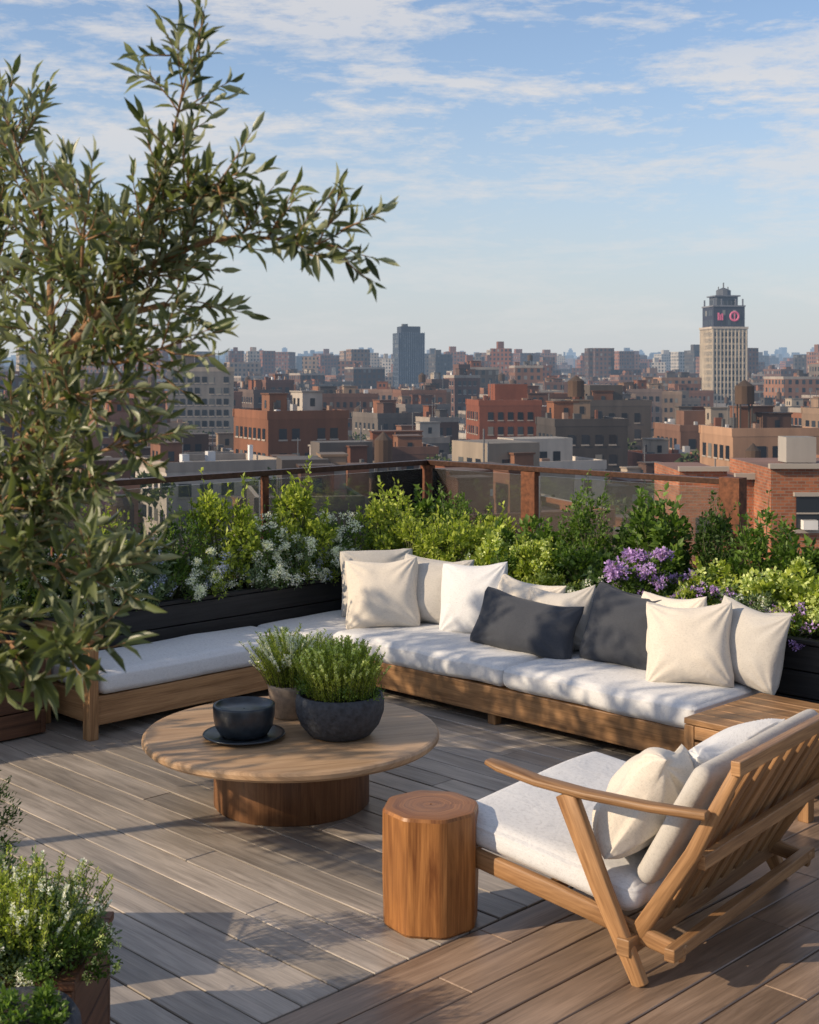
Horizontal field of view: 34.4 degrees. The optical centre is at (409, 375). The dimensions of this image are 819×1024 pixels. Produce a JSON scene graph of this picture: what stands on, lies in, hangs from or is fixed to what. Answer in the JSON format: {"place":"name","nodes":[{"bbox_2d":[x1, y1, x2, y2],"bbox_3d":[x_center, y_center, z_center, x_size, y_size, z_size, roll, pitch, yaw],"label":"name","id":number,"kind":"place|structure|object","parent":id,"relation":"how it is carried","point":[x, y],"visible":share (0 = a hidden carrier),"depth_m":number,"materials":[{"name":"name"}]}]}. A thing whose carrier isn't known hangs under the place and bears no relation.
{"place":"outdoors","nodes":[
{"label":"outdoors","id":0,"kind":"place"},
{"bbox_2d":[105,492,187,582],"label":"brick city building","id":1,"kind":"structure","parent":0,"point":[124,503],"depth_m":94.13,"materials":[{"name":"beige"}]},
{"bbox_2d":[167,351,233,433],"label":"grey apartment block","id":2,"kind":"structure","parent":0,"point":[212,388],"depth_m":323.33,"materials":[{"name":"beige"}]},
{"bbox_2d":[245,452,361,552],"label":"brick city building","id":3,"kind":"structure","parent":0,"point":[336,489],"depth_m":103.10,"materials":[{"name":"beige"}]},
{"bbox_2d":[308,425,400,471],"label":"brick city building","id":4,"kind":"structure","parent":0,"point":[359,451],"depth_m":151.21,"materials":[{"name":"beige"}]},
{"bbox_2d":[16,414,699,569],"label":"distant rooftop trees","id":5,"kind":"object","parent":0,"point":[155,494],"visible":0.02,"depth_m":151.49,"materials":[{"name":"green plant"}]},
{"bbox_2d":[2,347,813,365],"bbox_3d":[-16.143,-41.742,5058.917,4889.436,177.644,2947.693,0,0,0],"label":"distant skyline towers","id":6,"kind":"structure","parent":0,"point":[780,353],"depth_m":4437.98,"materials":[{"name":"beige"}]},
{"bbox_2d":[393,324,424,386],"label":"dark glass tower","id":7,"kind":"structure","parent":0,"point":[408,354],"depth_m":991.54,"materials":[{"name":"blue"}]},
{"bbox_2d":[0,0,818,356],"label":"sky","id":8,"kind":"structure","parent":0,"point":[578,175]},
{"bbox_2d":[395,421,449,454],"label":"office building","id":9,"kind":"structure","parent":0,"point":[431,433],"depth_m":241.17,"materials":[{"name":"beige"}]},
{"bbox_2d":[443,364,479,416],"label":"brown apartment block","id":10,"kind":"structure","parent":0,"point":[464,381],"depth_m":515.29,"materials":[{"name":"beige"}]},
{"bbox_2d":[465,384,541,439],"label":"red brick apartment block","id":11,"kind":"structure","parent":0,"point":[505,410],"depth_m":255.43,"materials":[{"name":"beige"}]},
{"bbox_2d":[435,467,614,551],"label":"city building","id":12,"kind":"structure","parent":0,"point":[473,484],"depth_m":92.10,"materials":[{"name":"beige"}]},
{"bbox_2d":[497,436,606,503],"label":"brick city building","id":13,"kind":"structure","parent":0,"point":[556,451],"depth_m":162.25,"materials":[{"name":"beige"}]},
{"bbox_2d":[535,375,628,470],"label":"city building","id":14,"kind":"structure","parent":0,"point":[598,435],"depth_m":194.50,"materials":[{"name":"beige"}]},
{"bbox_2d":[618,374,661,427],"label":"tan apartment block","id":15,"kind":"structure","parent":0,"point":[639,389],"depth_m":425.18,"materials":[{"name":"beige"}]},
{"bbox_2d":[628,438,699,465],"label":"red brick apartment block","id":16,"kind":"structure","parent":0,"point":[657,449],"depth_m":203.97,"materials":[{"name":"beige"}]},
{"bbox_2d":[654,436,818,579],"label":"brick house","id":17,"kind":"structure","parent":0,"point":[789,475],"depth_m":57.20,"materials":[{"name":"orange"}]},
{"label":"ground","id":18,"kind":"structure","parent":0,"visible":0},
{"bbox_2d":[23,436,139,565],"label":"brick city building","id":19,"kind":"structure","parent":18,"relation":"on","point":[112,461],"depth_m":117.66,"materials":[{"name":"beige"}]},
{"bbox_2d":[80,398,157,457],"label":"office building","id":20,"kind":"structure","parent":18,"relation":"on","point":[121,412],"depth_m":222.29,"materials":[{"name":"beige"}]},
{"bbox_2d":[147,432,233,453],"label":"townhouse","id":21,"kind":"structure","parent":18,"relation":"on","point":[198,443],"depth_m":211.89,"materials":[{"name":"beige"}]},
{"bbox_2d":[135,427,275,548],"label":"office building","id":22,"kind":"structure","parent":18,"relation":"on","point":[179,463],"depth_m":144.64,"materials":[{"name":"beige"}]},
{"bbox_2d":[238,373,281,407],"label":"brown apartment block","id":23,"kind":"structure","parent":18,"relation":"on","point":[251,396],"depth_m":409.68,"materials":[{"name":"beige"}]},
{"bbox_2d":[233,390,348,455],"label":"city building","id":24,"kind":"structure","parent":18,"relation":"on","point":[278,423],"depth_m":174.98,"materials":[{"name":"red"}]},
{"bbox_2d":[319,385,378,418],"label":"brick city building","id":25,"kind":"structure","parent":18,"relation":"on","point":[349,398],"depth_m":356.58,"materials":[{"name":"beige"}]},
{"bbox_2d":[346,431,397,494],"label":"water tower","id":26,"kind":"structure","parent":18,"relation":"on","point":[382,449],"depth_m":135.79,"materials":[{"name":"beige"}]},
{"bbox_2d":[351,400,422,439],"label":"city building","id":27,"kind":"structure","parent":18,"relation":"on","point":[387,414],"depth_m":301.63,"materials":[{"name":"beige"}]},
{"bbox_2d":[365,412,438,469],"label":"city building","id":28,"kind":"structure","parent":18,"relation":"on","point":[408,445],"depth_m":192.00,"materials":[{"name":"beige"}]},
{"bbox_2d":[0,341,818,406],"bbox_3d":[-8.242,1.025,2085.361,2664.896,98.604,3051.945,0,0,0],"label":"distant city buildings","id":29,"kind":"structure","parent":18,"relation":"on","point":[796,376],"depth_m":1010.78,"materials":[{"name":"beige"}]},
{"bbox_2d":[396,394,450,415],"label":"office building","id":30,"kind":"structure","parent":18,"relation":"on","point":[413,402],"depth_m":415.42,"materials":[{"name":"beige"}]},
{"bbox_2d":[415,400,458,453],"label":"brown apartment block","id":31,"kind":"structure","parent":18,"relation":"on","point":[449,426],"depth_m":296.68,"materials":[{"name":"beige"}]},
{"bbox_2d":[419,439,574,500],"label":"brick city building","id":32,"kind":"structure","parent":18,"relation":"on","point":[527,453],"depth_m":130.59,"materials":[{"name":"beige"}]},
{"bbox_2d":[550,385,651,449],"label":"city building","id":33,"kind":"structure","parent":18,"relation":"on","point":[608,401],"depth_m":236.84,"materials":[{"name":"beige"}]},
{"bbox_2d":[601,477,653,513],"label":"brick city building","id":34,"kind":"structure","parent":18,"relation":"on","point":[617,487],"depth_m":164.57,"materials":[{"name":"beige"}]},
{"bbox_2d":[647,382,681,421],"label":"office building","id":35,"kind":"structure","parent":18,"relation":"on","point":[671,400],"depth_m":445.20,"materials":[{"name":"beige"}]},
{"bbox_2d":[653,400,732,452],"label":"brown apartment block","id":36,"kind":"structure","parent":18,"relation":"on","point":[681,429],"depth_m":226.78,"materials":[{"name":"beige"}]},
{"bbox_2d":[699,283,748,406],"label":"cream clock tower","id":37,"kind":"structure","parent":18,"relation":"on","point":[723,351],"depth_m":631.99,"materials":[{"name":"beige"}]},
{"bbox_2d":[699,379,818,468],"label":"tan apartment block","id":38,"kind":"structure","parent":18,"relation":"on","point":[762,428],"depth_m":175.62,"materials":[{"name":"beige"}]},
{"bbox_3d":[-1.400,1.857,2.775,0.580,0.445,0.570,0,0,0],"label":"brown planter box","id":39,"kind":"object","parent":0,"visible":0},
{"bbox_2d":[0,0,398,720],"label":"olive tree","id":40,"kind":"object","parent":39,"relation":"in","point":[70,268],"visible":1,"depth_m":2.46,"materials":[{"name":"green plant"}]},
{"bbox_3d":[-1.795,1.857,4.550,0.530,0.445,0.520,0,0,0],"label":"brown planter box","id":41,"kind":"object","parent":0,"visible":0},
{"bbox_2d":[0,770,27,854],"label":"rosemary shrub","id":42,"kind":"object","parent":41,"relation":"in","point":[4,823],"visible":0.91,"depth_m":4.49,"materials":[{"name":"green plant"}]},
{"bbox_3d":[0.536,24.550,3.789,11.350,44.860,10.350,0,0,45],"label":"terrace building","id":43,"kind":"object","parent":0,"visible":0},
{"bbox_2d":[0,687,641,1023],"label":"wooden deck","id":44,"kind":"structure","parent":43,"relation":"on","point":[219,918],"depth_m":5.63,"materials":[{"name":"grey wood"}]},
{"bbox_2d":[0,647,45,741],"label":"brown planter box","id":45,"kind":"object","parent":44,"relation":"on","point":[16,723],"visible":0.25,"depth_m":7.56,"materials":[{"name":"brown wood"}]},
{"bbox_2d":[0,978,81,1023],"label":"round stone pot","id":46,"kind":"object","parent":44,"relation":"on","point":[48,1003],"visible":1,"depth_m":3.24,"materials":[{"name":"stone"}]},
{"bbox_2d":[0,911,113,1023],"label":"brown planter box","id":47,"kind":"object","parent":44,"relation":"on","point":[92,1001],"visible":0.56,"depth_m":3.90,"materials":[{"name":"brown wood"}]},
{"bbox_2d":[0,922,60,989],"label":"thyme shrub","id":48,"kind":"object","parent":47,"relation":"in","point":[4,948],"visible":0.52,"depth_m":3.73,"materials":[{"name":"green plant"}]},
{"bbox_2d":[0,843,63,967],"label":"thyme shrub","id":49,"kind":"object","parent":47,"relation":"in","point":[27,876],"visible":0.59,"depth_m":3.87,"materials":[{"name":"green plant"}]},
{"bbox_2d":[0,849,113,973],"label":"thyme shrub","id":50,"kind":"object","parent":47,"relation":"in","point":[42,925],"visible":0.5,"depth_m":3.83,"materials":[{"name":"green plant"}]},
{"bbox_2d":[0,895,122,987],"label":"thyme shrub","id":51,"kind":"object","parent":47,"relation":"in","point":[87,943],"visible":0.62,"depth_m":3.79,"materials":[{"name":"green plant"}]},
{"bbox_2d":[0,844,122,965],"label":"thyme shrub","id":52,"kind":"object","parent":47,"relation":"in","point":[60,894],"visible":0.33,"depth_m":3.90,"materials":[{"name":"green plant"}]},
{"bbox_2d":[0,571,341,715],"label":"black planter box","id":53,"kind":"object","parent":44,"relation":"on","point":[245,606],"visible":0.2,"depth_m":9.01,"materials":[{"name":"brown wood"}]},
{"bbox_2d":[4,527,84,617],"bbox_3d":[-2.274,1.231,8.240,0.615,0.621,0.715,0,0,0],"label":"flowering shrub","id":54,"kind":"object","parent":53,"relation":"in","point":[53,559],"visible":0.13,"depth_m":8.17,"materials":[{"name":"green plant"}]},
{"bbox_2d":[99,523,177,606],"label":"flowering shrub","id":55,"kind":"object","parent":53,"relation":"in","point":[155,589],"visible":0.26,"depth_m":8.64,"materials":[{"name":"green plant"}]},
{"bbox_2d":[137,488,210,598],"bbox_3d":[-1.624,1.153,8.997,0.569,0.774,0.551,0,0,0],"label":"leafy shrub","id":56,"kind":"object","parent":53,"relation":"in","point":[170,535],"visible":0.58,"depth_m":8.97,"materials":[{"name":"green plant"}]},
{"bbox_2d":[179,545,227,601],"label":"white flowering plant","id":57,"kind":"object","parent":53,"relation":"in","point":[201,592],"visible":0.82,"depth_m":8.85,"materials":[{"name":"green plant"}]},
{"bbox_2d":[185,540,237,599],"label":"flowering plant","id":58,"kind":"object","parent":53,"relation":"in","point":[222,569],"visible":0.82,"depth_m":8.92,"materials":[{"name":"green plant"}]},
{"bbox_2d":[180,467,264,596],"bbox_3d":[-1.327,1.085,9.196,0.608,0.907,0.592,0,0,-40],"label":"boxwood shrub","id":59,"kind":"object","parent":53,"relation":"in","point":[212,510],"visible":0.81,"depth_m":9.18,"materials":[{"name":"green plant"}]},
{"bbox_2d":[215,504,296,586],"bbox_3d":[-1.089,1.237,9.456,0.609,0.607,0.614,0,0,0],"label":"flowering shrub","id":60,"kind":"object","parent":53,"relation":"in","point":[279,534],"visible":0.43,"depth_m":9.41,"materials":[{"name":"green plant"}]},
{"bbox_2d":[230,537,293,588],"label":"white flowering plant","id":61,"kind":"object","parent":53,"relation":"in","point":[266,545],"visible":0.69,"depth_m":9.18,"materials":[{"name":"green plant"}]},
{"bbox_2d":[271,526,320,589],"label":"white flowering plant","id":62,"kind":"object","parent":53,"relation":"in","point":[310,541],"visible":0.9,"depth_m":9.43,"materials":[{"name":"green plant"}]},
{"bbox_2d":[256,455,339,583],"bbox_3d":[-0.857,1.061,9.697,0.649,0.959,0.538,0,0,45],"label":"boxwood shrub","id":63,"kind":"object","parent":53,"relation":"in","point":[299,508],"visible":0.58,"depth_m":9.66,"materials":[{"name":"green plant"}]},
{"bbox_2d":[294,503,375,585],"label":"flowering shrub","id":64,"kind":"object","parent":53,"relation":"in","point":[350,526],"visible":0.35,"depth_m":9.89,"materials":[{"name":"green plant"}]},
{"bbox_2d":[142,696,438,826],"bbox_3d":[-0.575,1.905,6.460,1.440,0.350,1.440,0,0,0],"label":"round coffee table","id":65,"kind":"object","parent":44,"relation":"on","point":[296,774],"visible":0.77,"depth_m":6.11,"materials":[{"name":"brown wood"}]},
{"bbox_2d":[203,696,284,744],"bbox_3d":[-0.790,1.647,6.310,0.392,0.165,0.392,0,0,0],"label":"ceramic bowl on saucer","id":66,"kind":"object","parent":65,"relation":"on","point":[245,720],"visible":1,"depth_m":6.22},
{"bbox_2d":[239,622,338,719],"bbox_3d":[-0.591,1.498,6.720,0.489,0.465,0.489,0,0,-30],"label":"lavender pot","id":67,"kind":"object","parent":65,"relation":"on","point":[277,665],"visible":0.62,"depth_m":6.62,"materials":[{"name":"beige stone"}]},
{"bbox_2d":[292,634,391,741],"bbox_3d":[-0.330,1.488,6.361,0.486,0.484,0.477,0,0,0],"label":"stone bowl planter","id":68,"kind":"object","parent":65,"relation":"on","point":[340,697],"visible":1,"depth_m":6.23,"materials":[{"name":"stone"}]},
{"bbox_2d":[15,459,746,571],"bbox_3d":[-1.644,1.489,7.242,3.045,1.582,8.146,0,0,45],"label":"glass railing","id":69,"kind":"object","parent":44,"relation":"on","point":[732,490],"visible":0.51,"depth_m":10.28,"materials":[{"name":"brown metal"}]},
{"bbox_2d":[32,610,761,751],"bbox_3d":[-0.123,1.778,7.648,2.645,0.605,3.422,0,0,-45],"label":"outdoor sectional sofa","id":70,"kind":"object","parent":44,"relation":"on","point":[618,704],"visible":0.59,"depth_m":7.83,"materials":[{"name":"fabric"}]},
{"bbox_2d":[340,548,412,616],"bbox_3d":[-0.221,1.473,9.341,0.535,0.490,0.238,0,-12,-10],"label":"throw pillow","id":71,"kind":"object","parent":70,"relation":"on","point":[381,556],"visible":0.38,"depth_m":9.32,"materials":[{"name":"beige fabric"}]},
{"bbox_2d":[345,557,419,629],"bbox_3d":[-0.186,1.482,8.992,0.511,0.483,0.264,-4,-16,6],"label":"throw pillow","id":72,"kind":"object","parent":70,"relation":"on","point":[382,594],"visible":0.97,"depth_m":8.89,"materials":[{"name":"beige fabric"}]},
{"bbox_2d":[404,553,474,623],"bbox_3d":[0.172,1.476,9.050,0.506,0.491,0.244,4,-13,20],"label":"throw pillow","id":73,"kind":"object","parent":70,"relation":"on","point":[429,580],"visible":0.4,"depth_m":8.96,"materials":[{"name":"beige fabric"}]},
{"bbox_2d":[439,562,507,632],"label":"throw pillow","id":74,"kind":"object","parent":70,"relation":"on","point":[463,588],"visible":0.66,"depth_m":8.68,"materials":[{"name":"white fabric"}]},
{"bbox_2d":[470,587,583,659],"bbox_3d":[0.718,1.542,8.185,0.765,0.379,0.253,4,-24,42],"label":"throw pillow","id":75,"kind":"object","parent":70,"relation":"on","point":[506,621],"visible":0.94,"depth_m":8.06,"materials":[{"name":"grey fabric"}]},
{"bbox_2d":[497,574,566,599],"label":"throw pillow","id":76,"kind":"object","parent":70,"relation":"on","point":[508,584],"visible":0.3,"depth_m":8.48,"materials":[{"name":"beige fabric"}]},
{"bbox_2d":[529,585,595,650],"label":"throw pillow","id":77,"kind":"object","parent":70,"relation":"on","point":[582,598],"visible":0.45,"depth_m":8.15,"materials":[{"name":"beige fabric"}]},
{"bbox_2d":[579,581,674,669],"bbox_3d":[1.285,1.492,7.810,0.546,0.475,0.246,5,-17,43],"label":"throw pillow","id":78,"kind":"object","parent":70,"relation":"on","point":[615,631],"visible":0.73,"depth_m":7.74,"materials":[{"name":"grey fabric"}]},
{"bbox_2d":[641,591,706,652],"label":"throw pillow","id":79,"kind":"object","parent":70,"relation":"on","point":[686,603],"visible":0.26,"depth_m":7.58,"materials":[{"name":"beige fabric"}]},
{"bbox_2d":[646,602,733,686],"bbox_3d":[1.550,1.486,7.329,0.485,0.469,0.255,-4,-17,20],"label":"throw pillow","id":80,"kind":"object","parent":70,"relation":"on","point":[689,645],"visible":0.94,"depth_m":7.23,"materials":[{"name":"beige fabric"}]},
{"bbox_2d":[722,595,791,694],"bbox_3d":[1.872,1.486,7.304,0.228,0.460,0.459,18,-7,-40],"label":"throw pillow","id":81,"kind":"object","parent":70,"relation":"on","point":[758,639],"visible":0.73,"depth_m":7.16,"materials":[{"name":"beige fabric"}]},
{"bbox_2d":[382,790,478,939],"bbox_3d":[0.081,1.857,5.040,0.368,0.446,0.368,0,0,0],"label":"wooden stool","id":82,"kind":"object","parent":44,"relation":"on","point":[430,871],"visible":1,"depth_m":4.89,"materials":[{"name":"brown wood"}]},
{"bbox_2d":[328,566,818,703],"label":"black planter box","id":83,"kind":"object","parent":44,"relation":"on","point":[799,680],"visible":0.05,"depth_m":7.29,"materials":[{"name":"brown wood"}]},
{"bbox_2d":[346,475,422,553],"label":"leafy shrub","id":84,"kind":"object","parent":83,"relation":"in","point":[389,507],"visible":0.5,"depth_m":10.12,"materials":[{"name":"green plant"}]},
{"bbox_2d":[369,503,450,557],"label":"leafy shrub","id":85,"kind":"object","parent":83,"relation":"in","point":[408,532],"visible":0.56,"depth_m":9.78,"materials":[{"name":"green plant"}]},
{"bbox_2d":[387,483,453,550],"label":"leafy shrub","id":86,"kind":"object","parent":83,"relation":"in","point":[424,504],"visible":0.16,"depth_m":10.51,"materials":[{"name":"green plant"}]},
{"bbox_2d":[414,505,485,561],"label":"leafy shrub","id":87,"kind":"object","parent":83,"relation":"in","point":[466,541],"visible":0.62,"depth_m":9.51,"materials":[{"name":"green plant"}]},
{"bbox_2d":[421,480,505,559],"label":"leafy shrub","id":88,"kind":"object","parent":83,"relation":"in","point":[461,506],"visible":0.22,"depth_m":10.10,"materials":[{"name":"green plant"}]},
{"bbox_2d":[465,525,518,574],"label":"flowering shrub","id":89,"kind":"object","parent":83,"relation":"in","point":[487,548],"visible":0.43,"depth_m":9.14,"materials":[{"name":"green plant"}]},
{"bbox_2d":[493,513,564,580],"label":"leafy shrub","id":90,"kind":"object","parent":83,"relation":"in","point":[533,524],"visible":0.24,"depth_m":9.53,"materials":[{"name":"green plant"}]},
{"bbox_2d":[508,534,565,585],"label":"flowering shrub","id":91,"kind":"object","parent":83,"relation":"in","point":[526,565],"visible":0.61,"depth_m":8.94,"materials":[{"name":"green plant"}]},
{"bbox_2d":[537,525,621,590],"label":"leafy shrub","id":92,"kind":"object","parent":83,"relation":"in","point":[569,560],"visible":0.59,"depth_m":8.78,"materials":[{"name":"green plant"}]},
{"bbox_2d":[554,467,623,570],"bbox_3d":[1.271,1.094,9.267,0.518,0.890,0.527,0,0,0],"label":"tall leafy shrub","id":93,"kind":"object","parent":83,"relation":"in","point":[578,522],"visible":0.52,"depth_m":9.22,"materials":[{"name":"green plant"}]},
{"bbox_2d":[579,548,659,593],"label":"leafy shrub","id":94,"kind":"object","parent":83,"relation":"in","point":[598,565],"visible":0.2,"depth_m":8.43,"materials":[{"name":"green plant"}]},
{"bbox_2d":[603,537,697,596],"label":"purple flowering plant","id":95,"kind":"object","parent":83,"relation":"in","point":[643,566],"visible":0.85,"depth_m":8.18,"materials":[{"name":"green plant"}]},
{"bbox_2d":[612,482,692,593],"bbox_3d":[1.669,1.126,8.782,0.508,0.824,0.547,0,0,29],"label":"tall leafy shrub","id":96,"kind":"object","parent":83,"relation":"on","point":[650,531],"visible":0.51,"depth_m":8.70,"materials":[{"name":"green plant"}]},
{"bbox_2d":[669,490,739,584],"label":"leafy shrub","id":97,"kind":"object","parent":83,"relation":"in","point":[717,533],"visible":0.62,"depth_m":8.54,"materials":[{"name":"green plant"}]},
{"bbox_2d":[674,555,753,604],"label":"chartreuse hydrangea","id":98,"kind":"object","parent":83,"relation":"in","point":[725,581],"visible":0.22,"depth_m":8.19,"materials":[{"name":"green plant"}]},
{"bbox_2d":[676,575,752,605],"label":"purple flowering plant","id":99,"kind":"object","parent":83,"relation":"in","point":[715,596],"visible":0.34,"depth_m":7.86,"materials":[{"name":"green plant"}]},
{"bbox_2d":[712,489,800,603],"bbox_3d":[2.179,1.123,8.271,0.581,0.832,0.515,0,0,11],"label":"leafy shrub","id":100,"kind":"object","parent":83,"relation":"in","point":[755,548],"visible":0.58,"depth_m":8.20,"materials":[{"name":"green plant"}]},
{"bbox_2d":[737,556,818,636],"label":"chartreuse hydrangea","id":101,"kind":"object","parent":83,"relation":"in","point":[790,593],"visible":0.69,"depth_m":7.67,"materials":[{"name":"green plant"}]},
{"bbox_2d":[755,601,818,651],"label":"purple flowering plant","id":102,"kind":"object","parent":83,"relation":"in","point":[812,630],"visible":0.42,"depth_m":7.44,"materials":[{"name":"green plant"}]},
{"bbox_2d":[780,534,818,587],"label":"leafy shrub","id":103,"kind":"object","parent":83,"relation":"in","point":[810,554],"visible":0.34,"depth_m":8.01,"materials":[{"name":"green plant"}]},
{"bbox_2d":[684,693,818,822],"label":"wooden side table","id":104,"kind":"object","parent":44,"relation":"on","point":[700,727],"visible":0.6,"depth_m":6.65,"materials":[{"name":"brown wood"}]},
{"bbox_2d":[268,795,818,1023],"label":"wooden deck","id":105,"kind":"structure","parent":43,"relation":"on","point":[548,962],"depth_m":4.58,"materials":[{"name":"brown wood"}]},
{"bbox_2d":[476,709,818,987],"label":"wooden lounge chair","id":106,"kind":"object","parent":105,"relation":"on","point":[732,814],"visible":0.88,"depth_m":4.74,"materials":[{"name":"brown wood"}]},
{"bbox_2d":[592,744,693,858],"bbox_3d":[0.863,1.561,4.856,0.287,0.433,0.498,32,2,19],"label":"throw pillow","id":107,"kind":"object","parent":106,"relation":"on","point":[658,774],"visible":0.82,"depth_m":4.66,"materials":[{"name":"beige fabric"}]},
{"bbox_2d":[689,718,784,768],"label":"throw pillow","id":108,"kind":"object","parent":106,"relation":"on","point":[718,743],"visible":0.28,"depth_m":5.16,"materials":[{"name":"white fabric"}]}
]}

